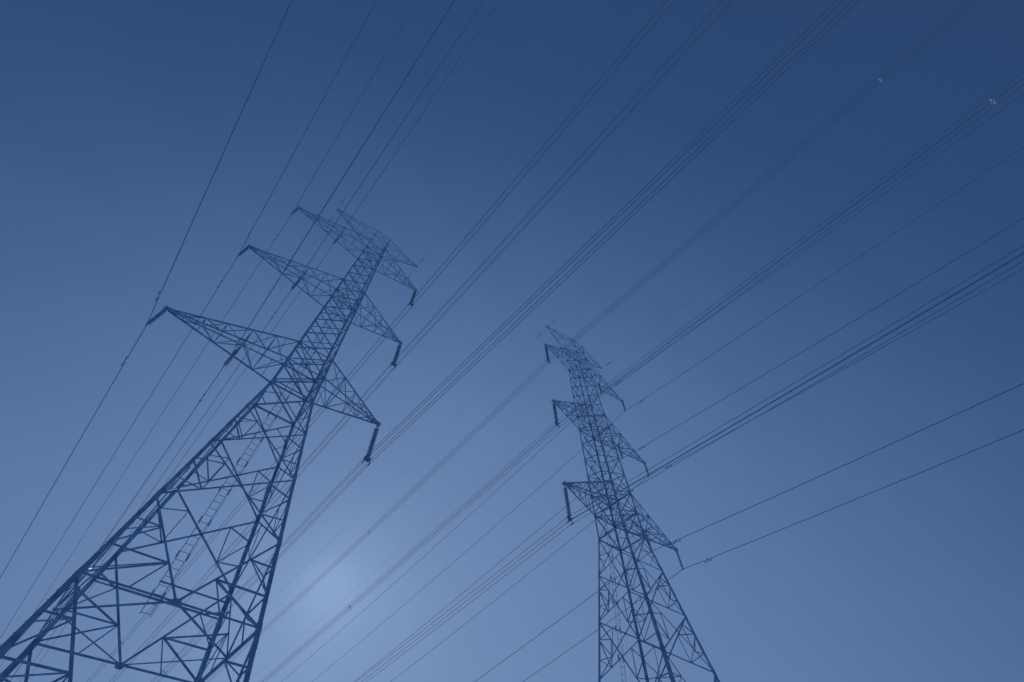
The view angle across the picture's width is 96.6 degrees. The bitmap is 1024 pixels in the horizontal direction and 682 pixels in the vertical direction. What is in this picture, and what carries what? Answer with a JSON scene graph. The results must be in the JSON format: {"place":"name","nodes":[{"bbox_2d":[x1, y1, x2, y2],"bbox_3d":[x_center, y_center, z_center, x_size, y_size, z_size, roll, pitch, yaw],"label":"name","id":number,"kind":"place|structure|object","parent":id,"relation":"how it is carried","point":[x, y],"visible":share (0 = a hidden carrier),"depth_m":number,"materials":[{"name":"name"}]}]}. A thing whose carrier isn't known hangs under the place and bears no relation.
{"place":"outdoors","nodes":[
{"label":"outdoors","id":0,"kind":"place"},
{"bbox_2d":[0,0,1023,681],"label":"sky","id":1,"kind":"structure","parent":0,"point":[118,118],"materials":[{"name":"blue"}]},
{"bbox_3d":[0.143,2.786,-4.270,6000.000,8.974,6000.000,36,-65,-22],"label":"ground","id":2,"kind":"structure","parent":0,"visible":0},
{"bbox_2d":[0,206,417,681],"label":"lattice pylon","id":3,"kind":"object","parent":2,"relation":"on","point":[8,644],"visible":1,"depth_m":25.29,"materials":[{"name":"metal"}]},
{"bbox_2d":[144,310,165,327],"bbox_3d":[-24.239,-1.616,31.080,0.287,2.260,0.457,10,-58,-8],"label":"insulator string","id":4,"kind":"object","parent":3,"relation":"hanging from","point":[156,317],"visible":0.99,"depth_m":30.94,"materials":[{"name":"ceramic"}]},
{"bbox_2d":[0,0,292,577],"bbox_3d":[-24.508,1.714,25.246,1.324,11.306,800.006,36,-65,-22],"label":"power cable","id":5,"kind":"object","parent":4,"relation":"hanging from","point":[156,300],"visible":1,"depth_m":26.52,"materials":[{"name":"metal"}]},
{"bbox_2d":[222,350,238,368],"bbox_3d":[-20.330,1.182,33.036,0.287,2.260,0.457,10,-58,-8],"label":"insulator string","id":6,"kind":"object","parent":3,"relation":"hanging from","point":[235,352],"visible":0.91,"depth_m":32.91,"materials":[{"name":"ceramic"}]},
{"bbox_2d":[10,0,455,680],"bbox_3d":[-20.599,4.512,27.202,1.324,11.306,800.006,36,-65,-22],"label":"power cable","id":7,"kind":"object","parent":6,"relation":"hanging from","point":[296,250],"visible":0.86,"depth_m":25.69,"materials":[{"name":"metal"}]},
{"bbox_2d":[236,247,248,257],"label":"insulator string","id":8,"kind":"object","parent":3,"relation":"hanging from","point":[243,251],"visible":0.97,"depth_m":41.22,"materials":[{"name":"ceramic"}]},
{"bbox_2d":[0,0,376,637],"bbox_3d":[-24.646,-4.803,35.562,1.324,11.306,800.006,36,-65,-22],"label":"power cable","id":9,"kind":"object","parent":8,"relation":"hanging from","point":[219,284],"visible":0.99,"depth_m":40.91,"materials":[{"name":"metal"}]},
{"bbox_2d":[16,4,469,670],"bbox_3d":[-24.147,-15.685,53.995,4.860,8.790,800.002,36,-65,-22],"label":"earth wire","id":10,"kind":"object","parent":3,"relation":"attached to","point":[286,282],"visible":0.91,"depth_m":58.81,"materials":[{"name":"metal"}]},
{"bbox_2d":[290,280,299,291],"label":"insulator string","id":11,"kind":"object","parent":3,"relation":"hanging from","point":[296,284],"visible":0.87,"depth_m":43.05,"materials":[{"name":"ceramic"}]},
{"bbox_2d":[20,0,483,680],"bbox_3d":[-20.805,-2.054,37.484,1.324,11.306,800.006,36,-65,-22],"label":"power cable","id":12,"kind":"object","parent":11,"relation":"hanging from","point":[308,264],"visible":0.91,"depth_m":38.97,"materials":[{"name":"metal"}]},
{"bbox_2d":[89,0,634,665],"bbox_3d":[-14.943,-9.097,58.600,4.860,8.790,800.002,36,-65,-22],"label":"earth wire","id":13,"kind":"object","parent":3,"relation":"attached to","point":[423,258],"visible":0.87,"depth_m":61.52,"materials":[{"name":"metal"}]},
{"bbox_2d":[361,426,378,465],"bbox_3d":[-11.247,8.225,36.703,0.580,4.320,0.487,36,-65,-22],"label":"insulator string","id":14,"kind":"object","parent":3,"relation":"hanging from","point":[373,441],"visible":0.94,"depth_m":36.38,"materials":[{"name":"ceramic"}]},
{"bbox_2d":[151,0,837,681],"bbox_3d":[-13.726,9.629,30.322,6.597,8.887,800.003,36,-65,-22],"label":"power cable","id":15,"kind":"object","parent":14,"relation":"hanging from","point":[571,258],"visible":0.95,"depth_m":23.98,"materials":[{"name":"metal"}]},
{"bbox_2d":[156,0,843,678],"bbox_3d":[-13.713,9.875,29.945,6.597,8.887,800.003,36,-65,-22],"label":"power cable","id":16,"kind":"object","parent":14,"relation":"hanging from","point":[550,282],"visible":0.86,"depth_m":23.71,"materials":[{"name":"metal"}]},
{"bbox_2d":[157,0,853,681],"bbox_3d":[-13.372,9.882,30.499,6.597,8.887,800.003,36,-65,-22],"label":"power cable","id":17,"kind":"object","parent":14,"relation":"hanging from","point":[567,272],"visible":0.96,"depth_m":24.23,"materials":[{"name":"metal"}]},
{"bbox_2d":[159,0,860,681],"bbox_3d":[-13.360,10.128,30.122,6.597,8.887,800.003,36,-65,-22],"label":"power cable","id":18,"kind":"object","parent":14,"relation":"hanging from","point":[583,262],"visible":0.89,"depth_m":23.63,"materials":[{"name":"metal"}]},
{"bbox_2d":[389,343,400,368],"bbox_3d":[-11.822,1.395,46.800,0.580,4.320,0.487,36,-65,-22],"label":"insulator string","id":19,"kind":"object","parent":3,"relation":"hanging from","point":[397,352],"visible":0.9,"depth_m":46.44,"materials":[{"name":"ceramic"}]},
{"bbox_2d":[109,0,721,681],"bbox_3d":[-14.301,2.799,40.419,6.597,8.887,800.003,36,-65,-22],"label":"power cable","id":20,"kind":"object","parent":19,"relation":"hanging from","point":[481,264],"visible":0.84,"depth_m":37.27,"materials":[{"name":"metal"}]},
{"bbox_2d":[110,0,723,681],"bbox_3d":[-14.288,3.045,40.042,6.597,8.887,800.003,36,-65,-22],"label":"power cable","id":21,"kind":"object","parent":19,"relation":"hanging from","point":[488,258],"visible":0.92,"depth_m":36.86,"materials":[{"name":"metal"}]},
{"bbox_2d":[113,0,731,681],"bbox_3d":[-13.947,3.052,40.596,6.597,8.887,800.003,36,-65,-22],"label":"power cable","id":22,"kind":"object","parent":19,"relation":"hanging from","point":[483,270],"visible":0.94,"depth_m":37.52,"materials":[{"name":"metal"}]},
{"bbox_2d":[114,0,734,681],"bbox_3d":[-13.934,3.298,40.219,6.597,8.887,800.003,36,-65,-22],"label":"power cable","id":23,"kind":"object","parent":19,"relation":"hanging from","point":[496,258],"visible":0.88,"depth_m":36.62,"materials":[{"name":"metal"}]},
{"bbox_2d":[408,290,416,307],"bbox_3d":[-12.352,-5.406,56.925,0.580,4.320,0.487,36,-65,-22],"label":"insulator string","id":24,"kind":"object","parent":3,"relation":"hanging from","point":[413,297],"visible":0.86,"depth_m":56.57,"materials":[{"name":"ceramic"}]},
{"bbox_2d":[87,2,666,681],"bbox_3d":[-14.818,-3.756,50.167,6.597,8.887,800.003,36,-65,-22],"label":"power cable","id":25,"kind":"object","parent":24,"relation":"hanging from","point":[441,266],"visible":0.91,"depth_m":49.82,"materials":[{"name":"metal"}]},
{"bbox_2d":[88,0,666,679],"bbox_3d":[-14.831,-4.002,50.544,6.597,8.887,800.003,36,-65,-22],"label":"power cable","id":26,"kind":"object","parent":24,"relation":"hanging from","point":[440,266],"visible":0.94,"depth_m":49.95,"materials":[{"name":"metal"}]},
{"bbox_2d":[90,0,675,681],"bbox_3d":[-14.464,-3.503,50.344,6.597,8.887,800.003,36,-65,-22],"label":"power cable","id":27,"kind":"object","parent":24,"relation":"hanging from","point":[436,278],"visible":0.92,"depth_m":50.11,"materials":[{"name":"metal"}]},
{"bbox_2d":[92,1,673,678],"bbox_3d":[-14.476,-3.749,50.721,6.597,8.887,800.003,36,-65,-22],"label":"power cable","id":28,"kind":"object","parent":24,"relation":"hanging from","point":[436,277],"visible":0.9,"depth_m":49.99,"materials":[{"name":"metal"}]},
{"bbox_2d":[544,325,719,681],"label":"lattice pylon","id":29,"kind":"object","parent":2,"relation":"on","point":[662,647],"visible":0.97,"depth_m":44.40,"materials":[{"name":"metal"}]},
{"bbox_2d":[190,5,904,676],"bbox_3d":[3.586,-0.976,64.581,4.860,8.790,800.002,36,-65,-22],"label":"earth wire","id":30,"kind":"object","parent":29,"relation":"attached to","point":[566,309],"visible":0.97,"depth_m":70.78,"materials":[{"name":"metal"}]},
{"bbox_2d":[545,345,550,364],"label":"insulator string","id":31,"kind":"object","parent":29,"relation":"hanging from","point":[547,354],"visible":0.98,"depth_m":61.73,"materials":[{"name":"ceramic"}]},
{"bbox_2d":[206,1,966,680],"bbox_3d":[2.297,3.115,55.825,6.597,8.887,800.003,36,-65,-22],"label":"power cable","id":32,"kind":"object","parent":31,"relation":"hanging from","point":[648,273],"visible":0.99,"depth_m":51.36,"materials":[{"name":"metal"}]},
{"bbox_2d":[212,0,972,676],"bbox_3d":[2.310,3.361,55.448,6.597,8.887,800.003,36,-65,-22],"label":"power cable","id":33,"kind":"object","parent":31,"relation":"hanging from","point":[650,274],"visible":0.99,"depth_m":50.72,"materials":[{"name":"metal"}]},
{"bbox_2d":[210,0,975,679],"bbox_3d":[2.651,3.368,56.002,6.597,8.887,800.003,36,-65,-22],"label":"power cable","id":34,"kind":"object","parent":31,"relation":"hanging from","point":[650,276],"visible":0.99,"depth_m":51.19,"materials":[{"name":"metal"}]},
{"bbox_2d":[215,1,978,676],"bbox_3d":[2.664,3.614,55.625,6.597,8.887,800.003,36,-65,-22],"label":"power cable","id":35,"kind":"object","parent":31,"relation":"hanging from","point":[659,271],"visible":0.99,"depth_m":50.47,"materials":[{"name":"metal"}]},
{"bbox_2d":[552,402,559,428],"bbox_3d":[4.929,8.243,51.892,0.580,4.320,0.487,36,-65,-22],"label":"insulator string","id":36,"kind":"object","parent":29,"relation":"hanging from","point":[555,413],"visible":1,"depth_m":51.53,"materials":[{"name":"ceramic"}]},
{"bbox_2d":[262,77,1023,681],"bbox_3d":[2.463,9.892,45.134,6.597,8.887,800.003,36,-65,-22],"label":"power cable","id":37,"kind":"object","parent":36,"relation":"hanging from","point":[674,337],"visible":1,"depth_m":40.62,"materials":[{"name":"metal"}]},
{"bbox_2d":[264,72,1022,677],"bbox_3d":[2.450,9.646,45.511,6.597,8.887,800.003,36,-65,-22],"label":"power cable","id":38,"kind":"object","parent":36,"relation":"hanging from","point":[708,308],"visible":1,"depth_m":39.97,"materials":[{"name":"metal"}]},
{"bbox_2d":[263,79,1023,681],"bbox_3d":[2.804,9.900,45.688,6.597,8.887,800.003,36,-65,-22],"label":"power cable","id":39,"kind":"object","parent":36,"relation":"hanging from","point":[673,339],"visible":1,"depth_m":41.31,"materials":[{"name":"metal"}]},
{"bbox_2d":[268,84,1023,679],"bbox_3d":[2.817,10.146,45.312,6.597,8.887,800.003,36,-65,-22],"label":"power cable","id":40,"kind":"object","parent":36,"relation":"hanging from","point":[688,332],"visible":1,"depth_m":40.61,"materials":[{"name":"metal"}]},
{"bbox_2d":[563,485,573,524],"bbox_3d":[5.037,14.739,41.562,0.580,4.320,0.487,36,-65,-22],"label":"insulator string","id":41,"kind":"object","parent":29,"relation":"hanging from","point":[566,498],"visible":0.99,"depth_m":41.29,"materials":[{"name":"ceramic"}]},
{"bbox_2d":[356,245,1023,681],"bbox_3d":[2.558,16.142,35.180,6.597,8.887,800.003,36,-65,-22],"label":"power cable","id":42,"kind":"object","parent":41,"relation":"hanging from","point":[722,425],"visible":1,"depth_m":31.81,"materials":[{"name":"metal"}]},
{"bbox_2d":[361,253,1023,681],"bbox_3d":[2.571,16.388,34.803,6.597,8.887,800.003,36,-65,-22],"label":"power cable","id":43,"kind":"object","parent":41,"relation":"hanging from","point":[719,433],"visible":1,"depth_m":31.44,"materials":[{"name":"metal"}]},
{"bbox_2d":[368,261,1022,680],"bbox_3d":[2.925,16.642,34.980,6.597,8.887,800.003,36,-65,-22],"label":"power cable","id":44,"kind":"object","parent":41,"relation":"hanging from","point":[728,433],"visible":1,"depth_m":31.73,"materials":[{"name":"metal"}]},
{"bbox_2d":[378,252,1023,668],"bbox_3d":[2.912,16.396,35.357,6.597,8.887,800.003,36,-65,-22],"label":"power cable","id":45,"kind":"object","parent":41,"relation":"hanging from","point":[808,380],"visible":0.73,"depth_m":29.46,"materials":[{"name":"metal"}]},
{"bbox_2d":[259,43,1020,671],"bbox_3d":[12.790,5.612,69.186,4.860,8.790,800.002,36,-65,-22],"label":"earth wire","id":46,"kind":"object","parent":29,"relation":"attached to","point":[699,293],"visible":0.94,"depth_m":62.77,"materials":[{"name":"metal"}]},
{"bbox_2d":[676,551,684,570],"bbox_3d":[17.971,23.454,48.910,0.287,2.260,0.457,10,-58,-8],"label":"insulator string","id":47,"kind":"object","parent":29,"relation":"hanging from","point":[679,559],"visible":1,"depth_m":48.67,"materials":[{"name":"ceramic"}]},
{"bbox_2d":[523,429,1023,681],"bbox_3d":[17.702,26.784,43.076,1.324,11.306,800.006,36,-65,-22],"label":"power cable","id":48,"kind":"object","parent":47,"relation":"hanging from","point":[789,526],"visible":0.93,"depth_m":41.59,"materials":[{"name":"metal"}]},
{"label":"insulator string","id":49,"kind":"object","parent":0,"visible":0},
{"bbox_2d":[1,0,417,664],"bbox_3d":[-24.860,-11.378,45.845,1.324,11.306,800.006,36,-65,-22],"label":"power cable","id":50,"kind":"object","parent":49,"relation":"hanging from","point":[249,278],"visible":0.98,"depth_m":52.60,"materials":[{"name":"metal"}]},
{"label":"insulator string","id":51,"kind":"object","parent":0,"visible":0},
{"bbox_2d":[28,0,499,678],"bbox_3d":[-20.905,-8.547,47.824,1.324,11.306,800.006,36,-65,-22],"label":"power cable","id":52,"kind":"object","parent":51,"relation":"hanging from","point":[316,268],"visible":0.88,"depth_m":51.78,"materials":[{"name":"metal"}]},
{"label":"insulator string","id":53,"kind":"object","parent":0,"visible":0},
{"bbox_2d":[475,383,1023,681],"bbox_3d":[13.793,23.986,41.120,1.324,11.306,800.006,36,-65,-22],"label":"power cable","id":54,"kind":"object","parent":53,"relation":"hanging from","point":[768,499],"visible":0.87,"depth_m":39.19,"materials":[{"name":"metal"}]},
{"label":"insulator string","id":55,"kind":"object","parent":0,"visible":0},
{"bbox_2d":[391,268,1023,681],"bbox_3d":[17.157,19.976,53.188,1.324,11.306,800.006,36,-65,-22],"label":"power cable","id":56,"kind":"object","parent":55,"relation":"hanging from","point":[729,432],"visible":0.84,"depth_m":50.37,"materials":[{"name":"metal"}]},
{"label":"insulator string","id":57,"kind":"object","parent":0,"visible":0},
{"bbox_2d":[354,218,1023,681],"bbox_3d":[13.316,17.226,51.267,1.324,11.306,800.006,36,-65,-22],"label":"power cable","id":58,"kind":"object","parent":57,"relation":"hanging from","point":[720,400],"visible":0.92,"depth_m":48.04,"materials":[{"name":"metal"}]},
{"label":"insulator string","id":59,"kind":"object","parent":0,"visible":0},
{"bbox_2d":[312,147,1022,681],"bbox_3d":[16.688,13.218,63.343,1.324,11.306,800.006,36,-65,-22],"label":"power cable","id":60,"kind":"object","parent":59,"relation":"hanging from","point":[710,355],"visible":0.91,"depth_m":60.85,"materials":[{"name":"metal"}]},
{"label":"insulator string","id":61,"kind":"object","parent":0,"visible":0},
{"bbox_2d":[285,94,1023,678],"bbox_3d":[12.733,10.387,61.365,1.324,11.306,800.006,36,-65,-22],"label":"power cable","id":62,"kind":"object","parent":61,"relation":"hanging from","point":[697,326],"visible":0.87,"depth_m":55.77,"materials":[{"name":"metal"}]}
]}

